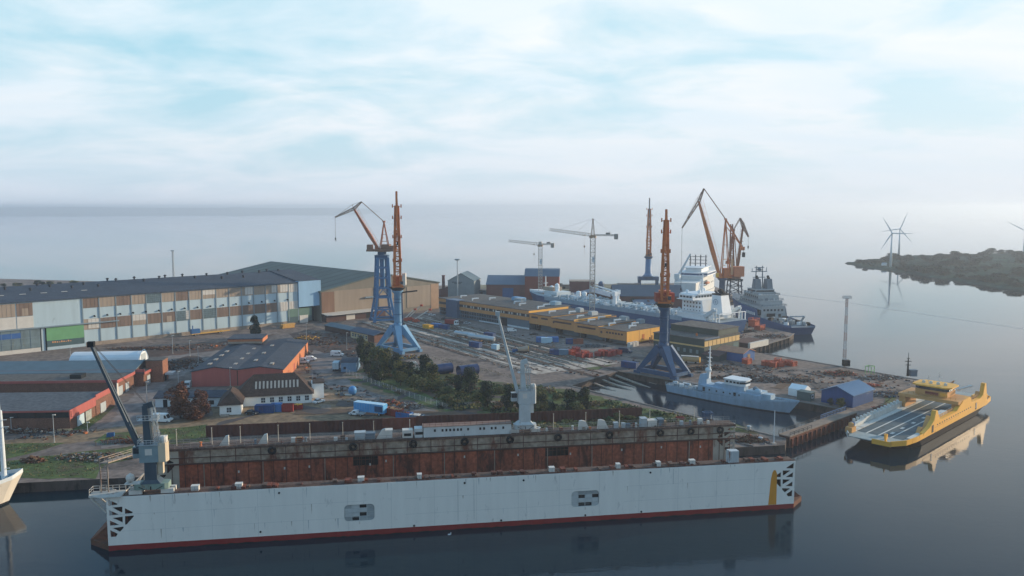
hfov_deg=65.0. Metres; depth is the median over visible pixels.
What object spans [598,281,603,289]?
blue silo
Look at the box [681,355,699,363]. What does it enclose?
tank trailer
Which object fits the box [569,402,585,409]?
tree
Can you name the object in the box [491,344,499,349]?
shipping container
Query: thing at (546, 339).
shipping container
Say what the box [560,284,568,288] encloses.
flat roofed hut
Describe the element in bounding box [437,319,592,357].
slipway rail bed
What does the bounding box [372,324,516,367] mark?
slipway rail bed
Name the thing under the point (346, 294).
building hall
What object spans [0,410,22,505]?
white ship
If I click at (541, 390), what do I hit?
tree
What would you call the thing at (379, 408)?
box trailer
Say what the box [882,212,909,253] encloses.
wind turbine
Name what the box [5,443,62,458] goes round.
grass patch
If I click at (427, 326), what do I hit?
spreader frame
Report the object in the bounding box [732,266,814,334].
naval vessel
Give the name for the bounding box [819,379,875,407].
blue warehouse
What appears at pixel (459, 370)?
steel tube
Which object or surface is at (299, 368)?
dirt yard
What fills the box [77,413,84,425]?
door
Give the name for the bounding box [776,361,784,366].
steel cradle
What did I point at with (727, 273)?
harbour crane
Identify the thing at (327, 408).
asphalt patches
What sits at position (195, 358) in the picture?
scrap ground
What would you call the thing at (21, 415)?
window
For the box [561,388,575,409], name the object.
tree
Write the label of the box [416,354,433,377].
tree
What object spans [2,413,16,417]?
window
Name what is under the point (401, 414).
steel skip
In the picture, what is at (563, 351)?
shipping container
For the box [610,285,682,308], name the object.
grey roofed brick hall
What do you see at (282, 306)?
window
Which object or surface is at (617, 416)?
tree
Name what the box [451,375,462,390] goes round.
tree
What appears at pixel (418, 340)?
rubble
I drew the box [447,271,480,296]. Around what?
grey gabled shed
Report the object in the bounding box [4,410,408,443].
dirt track
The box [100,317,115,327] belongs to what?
window
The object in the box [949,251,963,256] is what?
tree
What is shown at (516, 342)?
slipway rail
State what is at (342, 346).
scrap ground
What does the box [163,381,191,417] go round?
tree
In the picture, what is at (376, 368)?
tree
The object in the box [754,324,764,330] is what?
steel crate
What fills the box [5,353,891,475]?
weeds
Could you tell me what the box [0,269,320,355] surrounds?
assembly hall
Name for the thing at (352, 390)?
round tank
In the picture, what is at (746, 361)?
steel crate
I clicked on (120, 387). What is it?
door
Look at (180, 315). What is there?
window
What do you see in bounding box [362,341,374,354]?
tree
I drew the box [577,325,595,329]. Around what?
window
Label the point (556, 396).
tree
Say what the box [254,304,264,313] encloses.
window
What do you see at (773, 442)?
white pole
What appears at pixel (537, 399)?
tree
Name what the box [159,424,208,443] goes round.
grass patch
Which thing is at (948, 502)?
water
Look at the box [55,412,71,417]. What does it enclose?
window
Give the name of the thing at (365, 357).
tree
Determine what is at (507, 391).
tree
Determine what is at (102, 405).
door
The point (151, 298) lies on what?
window
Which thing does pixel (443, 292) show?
brick shed
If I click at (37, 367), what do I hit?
long brick workshop
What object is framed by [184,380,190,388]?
parked van
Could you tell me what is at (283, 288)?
window
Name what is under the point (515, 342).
slipway rail bed
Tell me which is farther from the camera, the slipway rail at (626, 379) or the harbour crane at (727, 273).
the harbour crane at (727, 273)
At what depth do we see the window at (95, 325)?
392.63 m
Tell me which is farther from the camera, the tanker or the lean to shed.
the tanker
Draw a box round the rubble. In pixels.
[364,319,587,370]
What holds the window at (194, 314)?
in the assembly hall
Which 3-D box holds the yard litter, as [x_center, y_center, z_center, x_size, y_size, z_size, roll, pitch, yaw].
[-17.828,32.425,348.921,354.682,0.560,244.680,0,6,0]
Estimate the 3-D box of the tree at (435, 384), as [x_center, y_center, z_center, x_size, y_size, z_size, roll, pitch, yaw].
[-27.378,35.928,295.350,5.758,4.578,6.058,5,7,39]
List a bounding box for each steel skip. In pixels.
[106,432,114,437]
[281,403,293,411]
[294,403,302,409]
[385,406,403,416]
[395,411,412,417]
[407,413,424,416]
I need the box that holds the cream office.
[349,327,388,342]
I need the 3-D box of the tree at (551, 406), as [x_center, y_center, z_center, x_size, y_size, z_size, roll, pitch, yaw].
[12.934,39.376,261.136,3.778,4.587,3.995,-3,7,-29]
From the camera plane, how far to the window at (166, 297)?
416.73 m
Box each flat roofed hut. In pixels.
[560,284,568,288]
[617,283,639,284]
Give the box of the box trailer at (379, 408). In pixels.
[353,400,386,415]
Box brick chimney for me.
[442,275,444,287]
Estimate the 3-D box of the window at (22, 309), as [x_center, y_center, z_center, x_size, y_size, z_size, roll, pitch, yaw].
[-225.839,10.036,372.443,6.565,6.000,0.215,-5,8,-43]
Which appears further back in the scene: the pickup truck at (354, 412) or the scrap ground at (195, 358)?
the scrap ground at (195, 358)
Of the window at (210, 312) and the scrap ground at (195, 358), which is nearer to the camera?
the scrap ground at (195, 358)
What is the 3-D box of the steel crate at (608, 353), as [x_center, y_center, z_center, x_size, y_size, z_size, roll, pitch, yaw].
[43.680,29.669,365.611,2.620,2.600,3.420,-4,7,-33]
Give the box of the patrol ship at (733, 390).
[665,346,799,413]
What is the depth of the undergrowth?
272.22 m
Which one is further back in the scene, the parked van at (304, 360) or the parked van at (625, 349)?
the parked van at (625, 349)
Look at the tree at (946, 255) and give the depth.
1072.87 m
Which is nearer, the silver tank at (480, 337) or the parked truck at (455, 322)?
the silver tank at (480, 337)
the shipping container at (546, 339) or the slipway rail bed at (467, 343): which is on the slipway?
the slipway rail bed at (467, 343)
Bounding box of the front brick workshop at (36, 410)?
[0,388,114,430]
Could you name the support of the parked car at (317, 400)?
on the dirt yard at (299, 368)
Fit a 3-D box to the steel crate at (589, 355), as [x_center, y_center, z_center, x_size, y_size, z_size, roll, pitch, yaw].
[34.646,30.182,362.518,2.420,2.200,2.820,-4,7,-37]
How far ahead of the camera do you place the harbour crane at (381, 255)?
473.54 m
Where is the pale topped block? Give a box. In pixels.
[569,279,595,292]
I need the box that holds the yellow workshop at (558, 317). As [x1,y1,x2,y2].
[439,294,659,343]
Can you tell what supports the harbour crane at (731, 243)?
on the ground at (119, 472)
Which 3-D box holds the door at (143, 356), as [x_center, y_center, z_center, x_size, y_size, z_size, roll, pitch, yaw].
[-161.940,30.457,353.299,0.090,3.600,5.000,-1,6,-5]
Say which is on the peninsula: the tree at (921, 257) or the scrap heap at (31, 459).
the tree at (921, 257)
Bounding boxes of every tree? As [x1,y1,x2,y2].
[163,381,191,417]
[181,400,204,419]
[191,389,211,414]
[249,315,261,333]
[356,336,365,356]
[359,348,372,373]
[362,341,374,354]
[367,361,381,379]
[369,346,384,362]
[378,347,393,375]
[388,353,401,372]
[392,360,407,385]
[403,361,416,378]
[405,374,421,389]
[412,377,430,391]
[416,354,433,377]
[424,362,439,382]
[429,379,444,390]
[439,385,454,394]
[439,393,454,404]
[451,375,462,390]
[460,366,478,392]
[470,389,482,401]
[477,380,495,408]
[493,385,504,393]
[500,385,513,407]
[534,392,540,408]
[536,388,546,393]
[536,392,547,410]
[545,402,555,410]
[552,393,562,399]
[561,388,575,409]
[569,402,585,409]
[577,386,592,409]
[613,412,624,419]
[625,415,636,421]
[827,398,833,404]
[836,398,845,406]
[903,254,914,260]
[917,255,928,258]
[923,257,935,261]
[930,256,941,260]
[940,254,951,257]
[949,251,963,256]
[976,252,984,256]
[985,248,997,252]
[1010,251,1023,257]
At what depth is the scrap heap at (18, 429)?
241.44 m
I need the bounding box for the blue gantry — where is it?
[702,411,712,420]
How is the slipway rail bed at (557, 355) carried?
on the slipway
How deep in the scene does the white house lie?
276.81 m
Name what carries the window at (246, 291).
in the assembly hall
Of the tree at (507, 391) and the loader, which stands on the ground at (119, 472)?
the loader
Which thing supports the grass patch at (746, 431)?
on the ground at (119, 472)
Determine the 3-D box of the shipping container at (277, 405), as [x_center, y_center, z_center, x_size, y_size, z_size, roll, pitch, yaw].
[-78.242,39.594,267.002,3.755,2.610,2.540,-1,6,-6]
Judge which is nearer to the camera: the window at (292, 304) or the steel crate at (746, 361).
the steel crate at (746, 361)
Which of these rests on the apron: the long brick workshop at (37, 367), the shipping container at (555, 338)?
the shipping container at (555, 338)
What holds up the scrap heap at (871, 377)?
on the ground at (119, 472)
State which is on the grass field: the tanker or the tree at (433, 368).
the tree at (433, 368)
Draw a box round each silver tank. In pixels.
[454,330,478,337]
[467,333,495,342]
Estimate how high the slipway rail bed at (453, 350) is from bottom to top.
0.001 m
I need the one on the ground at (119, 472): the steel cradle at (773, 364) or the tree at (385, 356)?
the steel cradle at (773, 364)
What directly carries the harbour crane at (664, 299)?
on the ground at (119, 472)
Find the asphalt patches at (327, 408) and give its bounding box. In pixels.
[217,323,830,424]
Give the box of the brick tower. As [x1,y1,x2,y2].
[145,357,176,381]
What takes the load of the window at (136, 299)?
in the assembly hall
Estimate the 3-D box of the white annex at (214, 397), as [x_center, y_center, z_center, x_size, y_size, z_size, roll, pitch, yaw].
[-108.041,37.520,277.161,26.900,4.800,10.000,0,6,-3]
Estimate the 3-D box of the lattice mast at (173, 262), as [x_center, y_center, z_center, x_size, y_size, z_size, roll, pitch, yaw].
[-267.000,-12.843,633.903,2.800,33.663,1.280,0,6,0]
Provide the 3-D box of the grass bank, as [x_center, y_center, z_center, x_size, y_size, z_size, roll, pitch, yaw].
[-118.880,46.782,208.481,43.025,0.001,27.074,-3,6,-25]
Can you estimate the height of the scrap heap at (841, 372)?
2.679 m
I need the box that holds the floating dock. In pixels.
[89,408,800,550]
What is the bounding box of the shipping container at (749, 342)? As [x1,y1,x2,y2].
[739,337,768,348]
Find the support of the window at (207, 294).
in the assembly hall
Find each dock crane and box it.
[87,341,176,494]
[495,311,539,432]
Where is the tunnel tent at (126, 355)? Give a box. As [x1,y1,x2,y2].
[69,349,147,360]
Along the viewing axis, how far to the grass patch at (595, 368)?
339.44 m
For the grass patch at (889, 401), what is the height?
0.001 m
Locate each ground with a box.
[0,279,916,492]
[168,356,202,370]
[290,333,376,356]
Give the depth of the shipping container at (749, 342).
390.00 m
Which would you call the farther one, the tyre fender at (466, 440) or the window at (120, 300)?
the window at (120, 300)
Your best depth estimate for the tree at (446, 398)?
273.87 m
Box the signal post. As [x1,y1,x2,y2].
[905,353,917,376]
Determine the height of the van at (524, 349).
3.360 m
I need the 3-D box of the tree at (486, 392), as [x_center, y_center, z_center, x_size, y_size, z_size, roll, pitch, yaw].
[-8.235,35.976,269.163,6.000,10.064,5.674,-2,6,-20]
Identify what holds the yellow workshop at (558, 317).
on the ground at (119, 472)
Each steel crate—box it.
[567,349,575,355]
[572,346,579,352]
[575,352,585,357]
[586,352,592,357]
[594,351,601,355]
[598,349,607,355]
[603,350,612,356]
[742,357,751,364]
[748,317,759,326]
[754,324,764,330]
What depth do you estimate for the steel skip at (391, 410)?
260.49 m
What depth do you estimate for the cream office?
407.53 m
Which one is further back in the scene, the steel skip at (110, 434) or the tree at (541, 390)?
the tree at (541, 390)
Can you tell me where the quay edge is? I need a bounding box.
[570,333,919,438]
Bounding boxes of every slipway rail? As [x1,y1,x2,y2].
[371,322,485,356]
[379,322,502,357]
[390,321,614,390]
[403,321,631,390]
[410,320,635,387]
[420,320,649,387]
[422,318,654,383]
[431,317,560,348]
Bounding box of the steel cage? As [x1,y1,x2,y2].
[865,365,874,372]
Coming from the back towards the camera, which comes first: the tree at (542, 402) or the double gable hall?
the double gable hall
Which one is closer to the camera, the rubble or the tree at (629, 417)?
the tree at (629, 417)
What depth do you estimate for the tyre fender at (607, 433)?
211.94 m
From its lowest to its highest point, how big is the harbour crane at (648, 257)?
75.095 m
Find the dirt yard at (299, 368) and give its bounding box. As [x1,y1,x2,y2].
[211,363,438,428]
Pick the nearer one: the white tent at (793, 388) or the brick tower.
the white tent at (793, 388)
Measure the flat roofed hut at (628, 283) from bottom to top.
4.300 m
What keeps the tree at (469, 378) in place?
on the grass field
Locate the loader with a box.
[190,326,229,335]
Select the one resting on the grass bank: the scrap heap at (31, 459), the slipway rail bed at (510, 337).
the scrap heap at (31, 459)
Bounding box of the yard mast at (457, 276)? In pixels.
[455,259,459,295]
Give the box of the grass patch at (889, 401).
[882,395,895,404]
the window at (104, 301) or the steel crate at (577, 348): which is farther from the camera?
the window at (104, 301)
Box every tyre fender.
[268,446,275,454]
[349,443,356,450]
[409,440,416,447]
[461,434,468,445]
[506,436,513,443]
[554,434,561,440]
[606,429,612,438]
[657,429,663,436]
[687,424,694,434]
[717,426,723,433]
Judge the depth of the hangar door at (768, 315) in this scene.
475.22 m
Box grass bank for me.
[0,446,132,478]
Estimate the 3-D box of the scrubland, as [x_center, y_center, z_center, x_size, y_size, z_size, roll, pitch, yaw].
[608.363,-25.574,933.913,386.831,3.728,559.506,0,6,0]
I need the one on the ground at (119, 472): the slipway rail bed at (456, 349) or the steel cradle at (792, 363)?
the steel cradle at (792, 363)
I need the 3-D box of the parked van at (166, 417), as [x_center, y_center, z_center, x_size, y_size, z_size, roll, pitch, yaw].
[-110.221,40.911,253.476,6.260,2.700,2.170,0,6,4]
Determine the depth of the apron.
408.05 m
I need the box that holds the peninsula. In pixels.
[846,253,1023,290]
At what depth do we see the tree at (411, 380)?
296.40 m
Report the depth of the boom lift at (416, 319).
469.65 m
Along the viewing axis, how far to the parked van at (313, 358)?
354.04 m
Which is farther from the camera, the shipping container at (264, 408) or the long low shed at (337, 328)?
the long low shed at (337, 328)
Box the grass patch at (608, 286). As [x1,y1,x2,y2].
[480,284,665,291]
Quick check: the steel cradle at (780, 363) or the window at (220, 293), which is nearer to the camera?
the steel cradle at (780, 363)
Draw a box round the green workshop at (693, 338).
[653,320,739,357]
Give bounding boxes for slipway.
[363,317,616,374]
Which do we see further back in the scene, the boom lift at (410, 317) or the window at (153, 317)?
the boom lift at (410, 317)
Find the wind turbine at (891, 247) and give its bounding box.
[881,218,912,266]
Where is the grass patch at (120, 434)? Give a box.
[94,430,140,444]
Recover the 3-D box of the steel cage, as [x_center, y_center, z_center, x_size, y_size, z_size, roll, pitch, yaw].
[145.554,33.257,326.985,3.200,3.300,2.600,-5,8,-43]
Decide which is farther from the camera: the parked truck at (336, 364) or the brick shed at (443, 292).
the brick shed at (443, 292)
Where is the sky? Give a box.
[0,0,1023,207]
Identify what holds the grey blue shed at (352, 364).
on the road
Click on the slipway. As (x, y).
(553, 369)
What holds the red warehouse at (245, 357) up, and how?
on the ground at (119, 472)
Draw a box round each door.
[0,328,40,355]
[46,325,84,349]
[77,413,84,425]
[85,409,91,421]
[100,401,105,412]
[119,385,122,395]
[125,382,128,391]
[141,352,145,359]
[288,307,311,322]
[503,288,512,297]
[767,313,780,316]
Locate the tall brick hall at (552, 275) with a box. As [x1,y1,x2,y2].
[524,268,559,298]
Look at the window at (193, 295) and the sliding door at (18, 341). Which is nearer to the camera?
the sliding door at (18, 341)
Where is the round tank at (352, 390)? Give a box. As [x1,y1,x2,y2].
[344,386,356,395]
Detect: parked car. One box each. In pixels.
[244,409,258,414]
[312,398,324,403]
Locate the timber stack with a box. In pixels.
[280,323,295,328]
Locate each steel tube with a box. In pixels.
[436,363,453,374]
[456,363,479,375]
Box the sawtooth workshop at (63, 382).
[0,367,151,395]
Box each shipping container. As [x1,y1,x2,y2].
[254,403,274,412]
[271,402,282,411]
[438,324,449,329]
[469,341,481,347]
[483,332,495,336]
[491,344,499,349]
[536,336,544,341]
[541,337,551,342]
[547,336,558,341]
[550,349,558,354]
[554,348,568,354]
[566,338,576,343]
[573,338,582,343]
[621,360,638,368]
[739,337,768,348]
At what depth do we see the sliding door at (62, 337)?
384.66 m
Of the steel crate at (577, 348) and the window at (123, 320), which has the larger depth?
the window at (123, 320)
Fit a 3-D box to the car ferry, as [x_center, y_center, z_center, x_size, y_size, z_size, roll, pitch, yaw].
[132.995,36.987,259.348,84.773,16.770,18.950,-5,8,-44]
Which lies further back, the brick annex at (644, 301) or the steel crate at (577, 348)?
the brick annex at (644, 301)
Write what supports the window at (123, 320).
in the assembly hall
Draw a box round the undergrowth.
[363,369,713,427]
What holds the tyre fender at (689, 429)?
hanging from the floating dock
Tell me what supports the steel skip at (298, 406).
on the dirt yard at (299, 368)
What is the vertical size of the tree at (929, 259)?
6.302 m
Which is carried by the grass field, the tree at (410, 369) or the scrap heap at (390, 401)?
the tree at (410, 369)
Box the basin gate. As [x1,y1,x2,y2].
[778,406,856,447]
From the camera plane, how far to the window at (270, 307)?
456.46 m
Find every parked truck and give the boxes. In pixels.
[332,360,340,370]
[445,319,458,325]
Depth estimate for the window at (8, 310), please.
367.76 m
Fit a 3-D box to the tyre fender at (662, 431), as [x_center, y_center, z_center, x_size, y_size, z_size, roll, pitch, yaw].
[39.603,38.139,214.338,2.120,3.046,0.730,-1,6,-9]
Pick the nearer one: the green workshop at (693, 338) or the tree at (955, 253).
the green workshop at (693, 338)
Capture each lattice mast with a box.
[170,250,174,276]
[842,296,851,365]
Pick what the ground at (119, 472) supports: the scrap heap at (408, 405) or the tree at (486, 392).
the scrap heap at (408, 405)
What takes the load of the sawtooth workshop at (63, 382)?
on the ground at (119, 472)
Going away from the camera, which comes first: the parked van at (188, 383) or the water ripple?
the parked van at (188, 383)
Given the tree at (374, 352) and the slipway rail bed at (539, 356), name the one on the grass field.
the tree at (374, 352)
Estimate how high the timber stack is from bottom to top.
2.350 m
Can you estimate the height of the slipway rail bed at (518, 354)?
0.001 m
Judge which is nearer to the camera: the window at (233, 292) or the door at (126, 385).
the door at (126, 385)
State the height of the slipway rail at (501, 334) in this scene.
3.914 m
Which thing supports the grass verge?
on the ground at (119, 472)
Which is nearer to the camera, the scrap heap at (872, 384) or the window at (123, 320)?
the scrap heap at (872, 384)
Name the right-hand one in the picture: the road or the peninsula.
the peninsula
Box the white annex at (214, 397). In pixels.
[153,390,227,406]
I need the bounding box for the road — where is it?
[101,342,434,447]
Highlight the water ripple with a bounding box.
[780,294,1023,328]
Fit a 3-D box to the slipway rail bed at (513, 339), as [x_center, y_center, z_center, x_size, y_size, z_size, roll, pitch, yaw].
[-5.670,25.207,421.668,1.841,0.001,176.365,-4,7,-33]
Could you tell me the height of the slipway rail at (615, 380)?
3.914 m
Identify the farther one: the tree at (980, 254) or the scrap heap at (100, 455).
the tree at (980, 254)
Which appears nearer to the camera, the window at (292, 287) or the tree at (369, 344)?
the tree at (369, 344)
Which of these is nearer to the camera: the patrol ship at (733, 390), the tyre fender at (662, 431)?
the tyre fender at (662, 431)
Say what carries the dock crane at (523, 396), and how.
on the floating dock
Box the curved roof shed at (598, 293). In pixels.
[574,289,609,298]
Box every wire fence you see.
[96,439,127,445]
[346,369,447,409]
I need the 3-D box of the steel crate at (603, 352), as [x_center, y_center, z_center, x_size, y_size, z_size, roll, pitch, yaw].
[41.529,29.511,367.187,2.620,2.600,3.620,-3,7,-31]
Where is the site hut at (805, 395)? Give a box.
[797,389,814,401]
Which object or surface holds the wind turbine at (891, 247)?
on the peninsula
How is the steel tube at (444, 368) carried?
on the ground at (119, 472)
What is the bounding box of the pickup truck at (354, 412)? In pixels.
[348,409,365,416]
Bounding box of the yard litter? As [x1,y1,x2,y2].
[14,322,913,446]
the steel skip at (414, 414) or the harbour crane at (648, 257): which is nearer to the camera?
the steel skip at (414, 414)
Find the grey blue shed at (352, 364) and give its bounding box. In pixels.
[340,357,359,371]
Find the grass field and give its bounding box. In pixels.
[346,367,696,426]
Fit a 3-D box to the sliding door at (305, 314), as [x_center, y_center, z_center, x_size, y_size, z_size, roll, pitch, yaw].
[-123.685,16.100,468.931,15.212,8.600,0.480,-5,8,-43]
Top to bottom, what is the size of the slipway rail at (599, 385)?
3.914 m
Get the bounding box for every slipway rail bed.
[361,323,467,354]
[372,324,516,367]
[392,322,543,364]
[403,323,598,377]
[412,333,541,371]
[414,318,631,372]
[419,324,601,372]
[424,319,583,359]
[425,317,607,362]
[433,336,549,369]
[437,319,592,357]
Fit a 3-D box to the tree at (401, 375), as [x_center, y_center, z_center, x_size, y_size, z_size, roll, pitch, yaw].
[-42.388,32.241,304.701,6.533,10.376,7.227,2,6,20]
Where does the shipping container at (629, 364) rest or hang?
on the ground at (119, 472)
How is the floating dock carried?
on the water
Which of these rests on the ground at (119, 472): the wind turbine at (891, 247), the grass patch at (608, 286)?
the grass patch at (608, 286)
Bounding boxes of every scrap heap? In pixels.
[3,425,84,433]
[19,455,45,463]
[55,451,132,462]
[100,436,133,443]
[107,346,191,349]
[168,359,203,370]
[294,335,320,339]
[308,339,341,344]
[378,398,405,405]
[395,402,424,408]
[400,354,422,358]
[578,343,607,347]
[691,364,737,370]
[711,374,780,379]
[735,434,769,442]
[750,376,813,382]
[754,333,787,337]
[823,369,857,376]
[857,373,905,379]
[866,382,879,386]
[873,389,898,397]
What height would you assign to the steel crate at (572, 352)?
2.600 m
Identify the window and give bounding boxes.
[0,304,15,317]
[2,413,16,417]
[16,303,32,316]
[19,413,34,417]
[37,412,53,417]
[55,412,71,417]
[83,298,98,307]
[84,318,99,329]
[99,296,114,306]
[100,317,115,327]
[116,295,130,305]
[117,315,131,326]
[132,294,145,303]
[132,314,146,324]
[146,293,160,302]
[147,313,161,323]
[162,292,174,301]
[162,311,175,321]
[175,291,188,300]
[176,310,188,320]
[189,290,201,299]
[190,309,202,319]
[202,289,214,298]
[203,308,215,318]
[216,288,228,297]
[217,307,228,316]
[229,287,240,296]
[230,306,241,315]
[242,287,252,295]
[242,305,253,314]
[254,286,264,294]
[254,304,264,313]
[266,285,276,293]
[266,303,276,312]
[277,284,287,292]
[278,302,288,310]
[289,283,296,291]
[289,301,297,308]
[554,321,570,324]
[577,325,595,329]
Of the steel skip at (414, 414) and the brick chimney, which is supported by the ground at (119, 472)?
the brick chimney
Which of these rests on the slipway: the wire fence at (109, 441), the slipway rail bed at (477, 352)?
the slipway rail bed at (477, 352)
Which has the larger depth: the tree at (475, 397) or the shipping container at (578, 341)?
the shipping container at (578, 341)
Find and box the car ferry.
[845,375,990,447]
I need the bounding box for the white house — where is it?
[217,372,324,416]
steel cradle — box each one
[769,360,777,367]
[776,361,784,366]
[787,360,796,366]
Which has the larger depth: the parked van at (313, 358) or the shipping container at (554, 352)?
the shipping container at (554, 352)
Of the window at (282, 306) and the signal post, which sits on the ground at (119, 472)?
the signal post
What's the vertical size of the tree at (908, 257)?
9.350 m
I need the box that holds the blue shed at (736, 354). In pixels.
[716,345,754,361]
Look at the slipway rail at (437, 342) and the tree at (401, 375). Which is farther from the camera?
the slipway rail at (437, 342)
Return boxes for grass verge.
[73,406,114,429]
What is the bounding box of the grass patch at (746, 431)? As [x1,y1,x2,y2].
[730,424,758,433]
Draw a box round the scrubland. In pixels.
[852,253,1023,287]
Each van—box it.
[151,413,173,422]
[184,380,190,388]
[300,357,309,362]
[305,356,316,360]
[330,350,343,355]
[517,346,528,352]
[618,347,631,352]
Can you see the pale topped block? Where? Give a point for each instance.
(575, 285)
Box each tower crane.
[508,240,553,292]
[549,218,617,310]
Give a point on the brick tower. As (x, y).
(160, 372)
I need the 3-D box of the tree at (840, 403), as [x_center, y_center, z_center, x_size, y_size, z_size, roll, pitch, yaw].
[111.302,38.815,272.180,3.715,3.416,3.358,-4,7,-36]
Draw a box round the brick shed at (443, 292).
[439,287,447,296]
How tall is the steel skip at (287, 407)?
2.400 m
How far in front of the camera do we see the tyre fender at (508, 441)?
207.77 m
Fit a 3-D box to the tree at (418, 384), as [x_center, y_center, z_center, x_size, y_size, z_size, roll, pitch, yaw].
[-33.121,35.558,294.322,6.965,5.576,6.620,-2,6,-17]
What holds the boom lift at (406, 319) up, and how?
on the apron
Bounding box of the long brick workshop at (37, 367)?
[0,360,145,373]
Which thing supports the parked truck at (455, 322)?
on the apron
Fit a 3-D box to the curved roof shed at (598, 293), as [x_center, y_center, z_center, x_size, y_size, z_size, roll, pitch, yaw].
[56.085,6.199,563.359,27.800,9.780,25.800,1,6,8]
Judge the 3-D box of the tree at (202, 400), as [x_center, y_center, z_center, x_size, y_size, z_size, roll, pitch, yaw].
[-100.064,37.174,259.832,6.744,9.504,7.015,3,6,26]
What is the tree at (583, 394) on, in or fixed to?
on the grass field
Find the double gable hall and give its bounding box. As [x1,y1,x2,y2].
[486,275,524,297]
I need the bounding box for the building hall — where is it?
[222,261,439,321]
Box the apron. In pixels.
[363,318,643,364]
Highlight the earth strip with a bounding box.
[128,341,227,357]
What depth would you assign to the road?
303.85 m
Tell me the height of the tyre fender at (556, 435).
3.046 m
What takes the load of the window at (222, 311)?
in the assembly hall
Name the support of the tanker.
on the water
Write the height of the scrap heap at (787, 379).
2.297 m
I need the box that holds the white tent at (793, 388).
[788,383,810,395]
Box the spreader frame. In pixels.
[423,324,433,328]
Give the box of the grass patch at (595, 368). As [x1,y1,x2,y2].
[586,365,609,369]
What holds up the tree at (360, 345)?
on the ground at (119, 472)
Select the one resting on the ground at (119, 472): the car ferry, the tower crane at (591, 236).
the tower crane at (591, 236)
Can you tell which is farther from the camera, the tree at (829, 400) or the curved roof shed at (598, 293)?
the curved roof shed at (598, 293)
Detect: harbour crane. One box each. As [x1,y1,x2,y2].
[335,201,396,322]
[376,191,421,354]
[633,209,692,379]
[637,198,658,284]
[680,188,744,291]
[725,218,748,303]
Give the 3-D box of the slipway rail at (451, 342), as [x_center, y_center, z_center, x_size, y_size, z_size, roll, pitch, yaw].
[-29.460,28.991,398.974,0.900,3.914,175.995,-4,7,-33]
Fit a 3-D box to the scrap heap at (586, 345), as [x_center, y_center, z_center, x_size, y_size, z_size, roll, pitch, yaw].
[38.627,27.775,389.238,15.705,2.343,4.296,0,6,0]
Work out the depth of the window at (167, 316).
417.59 m
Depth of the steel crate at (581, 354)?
360.44 m
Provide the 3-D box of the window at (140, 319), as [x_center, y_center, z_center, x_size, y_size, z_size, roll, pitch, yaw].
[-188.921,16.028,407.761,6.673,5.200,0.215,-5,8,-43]
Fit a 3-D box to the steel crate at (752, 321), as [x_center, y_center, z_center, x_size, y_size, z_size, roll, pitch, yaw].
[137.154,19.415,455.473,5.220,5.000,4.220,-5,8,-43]
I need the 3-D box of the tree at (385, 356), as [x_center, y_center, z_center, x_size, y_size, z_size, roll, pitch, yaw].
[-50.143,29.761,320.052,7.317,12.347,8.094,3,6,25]
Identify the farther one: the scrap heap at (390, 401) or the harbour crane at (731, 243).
the harbour crane at (731, 243)
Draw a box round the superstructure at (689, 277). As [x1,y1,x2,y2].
[674,254,715,291]
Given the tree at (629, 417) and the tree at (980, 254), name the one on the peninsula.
the tree at (980, 254)
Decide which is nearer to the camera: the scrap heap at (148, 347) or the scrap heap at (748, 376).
the scrap heap at (748, 376)
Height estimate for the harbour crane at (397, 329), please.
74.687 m
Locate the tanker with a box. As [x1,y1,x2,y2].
[530,274,746,333]
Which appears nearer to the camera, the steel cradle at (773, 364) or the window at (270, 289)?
the steel cradle at (773, 364)
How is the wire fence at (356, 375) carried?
on the ground at (119, 472)
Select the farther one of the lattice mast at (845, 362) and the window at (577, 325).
the window at (577, 325)
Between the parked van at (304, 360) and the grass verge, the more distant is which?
the parked van at (304, 360)
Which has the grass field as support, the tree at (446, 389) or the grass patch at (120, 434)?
the tree at (446, 389)
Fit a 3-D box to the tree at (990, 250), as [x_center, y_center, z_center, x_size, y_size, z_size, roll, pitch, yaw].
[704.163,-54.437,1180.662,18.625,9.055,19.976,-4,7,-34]
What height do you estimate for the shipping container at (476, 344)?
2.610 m
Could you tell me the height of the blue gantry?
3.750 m
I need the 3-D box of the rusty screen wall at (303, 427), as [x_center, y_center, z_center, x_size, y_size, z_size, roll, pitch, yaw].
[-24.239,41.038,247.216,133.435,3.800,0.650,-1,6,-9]
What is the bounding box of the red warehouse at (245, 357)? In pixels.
[190,334,308,386]
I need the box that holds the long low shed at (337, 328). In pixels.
[324,322,354,335]
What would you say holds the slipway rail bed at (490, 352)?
on the slipway
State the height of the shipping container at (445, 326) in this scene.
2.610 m
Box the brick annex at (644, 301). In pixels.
[632,299,655,304]
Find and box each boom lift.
[403,308,416,321]
[408,304,422,319]
[412,308,431,322]
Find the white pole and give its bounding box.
[771,412,776,443]
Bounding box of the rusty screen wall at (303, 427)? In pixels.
[206,407,641,436]
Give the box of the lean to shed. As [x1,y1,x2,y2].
[702,350,726,361]
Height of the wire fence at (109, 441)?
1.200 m
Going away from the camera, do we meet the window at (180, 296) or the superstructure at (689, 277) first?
the window at (180, 296)
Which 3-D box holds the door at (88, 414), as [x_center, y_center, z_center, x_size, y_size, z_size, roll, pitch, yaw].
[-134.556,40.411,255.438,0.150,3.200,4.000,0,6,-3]
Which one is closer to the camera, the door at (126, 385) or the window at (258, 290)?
the door at (126, 385)
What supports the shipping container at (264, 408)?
on the dirt yard at (299, 368)
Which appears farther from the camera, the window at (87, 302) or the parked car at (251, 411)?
the window at (87, 302)
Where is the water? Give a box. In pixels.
[0,208,1023,575]
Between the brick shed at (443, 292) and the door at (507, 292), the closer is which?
the door at (507, 292)
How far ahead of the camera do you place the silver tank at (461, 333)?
416.56 m

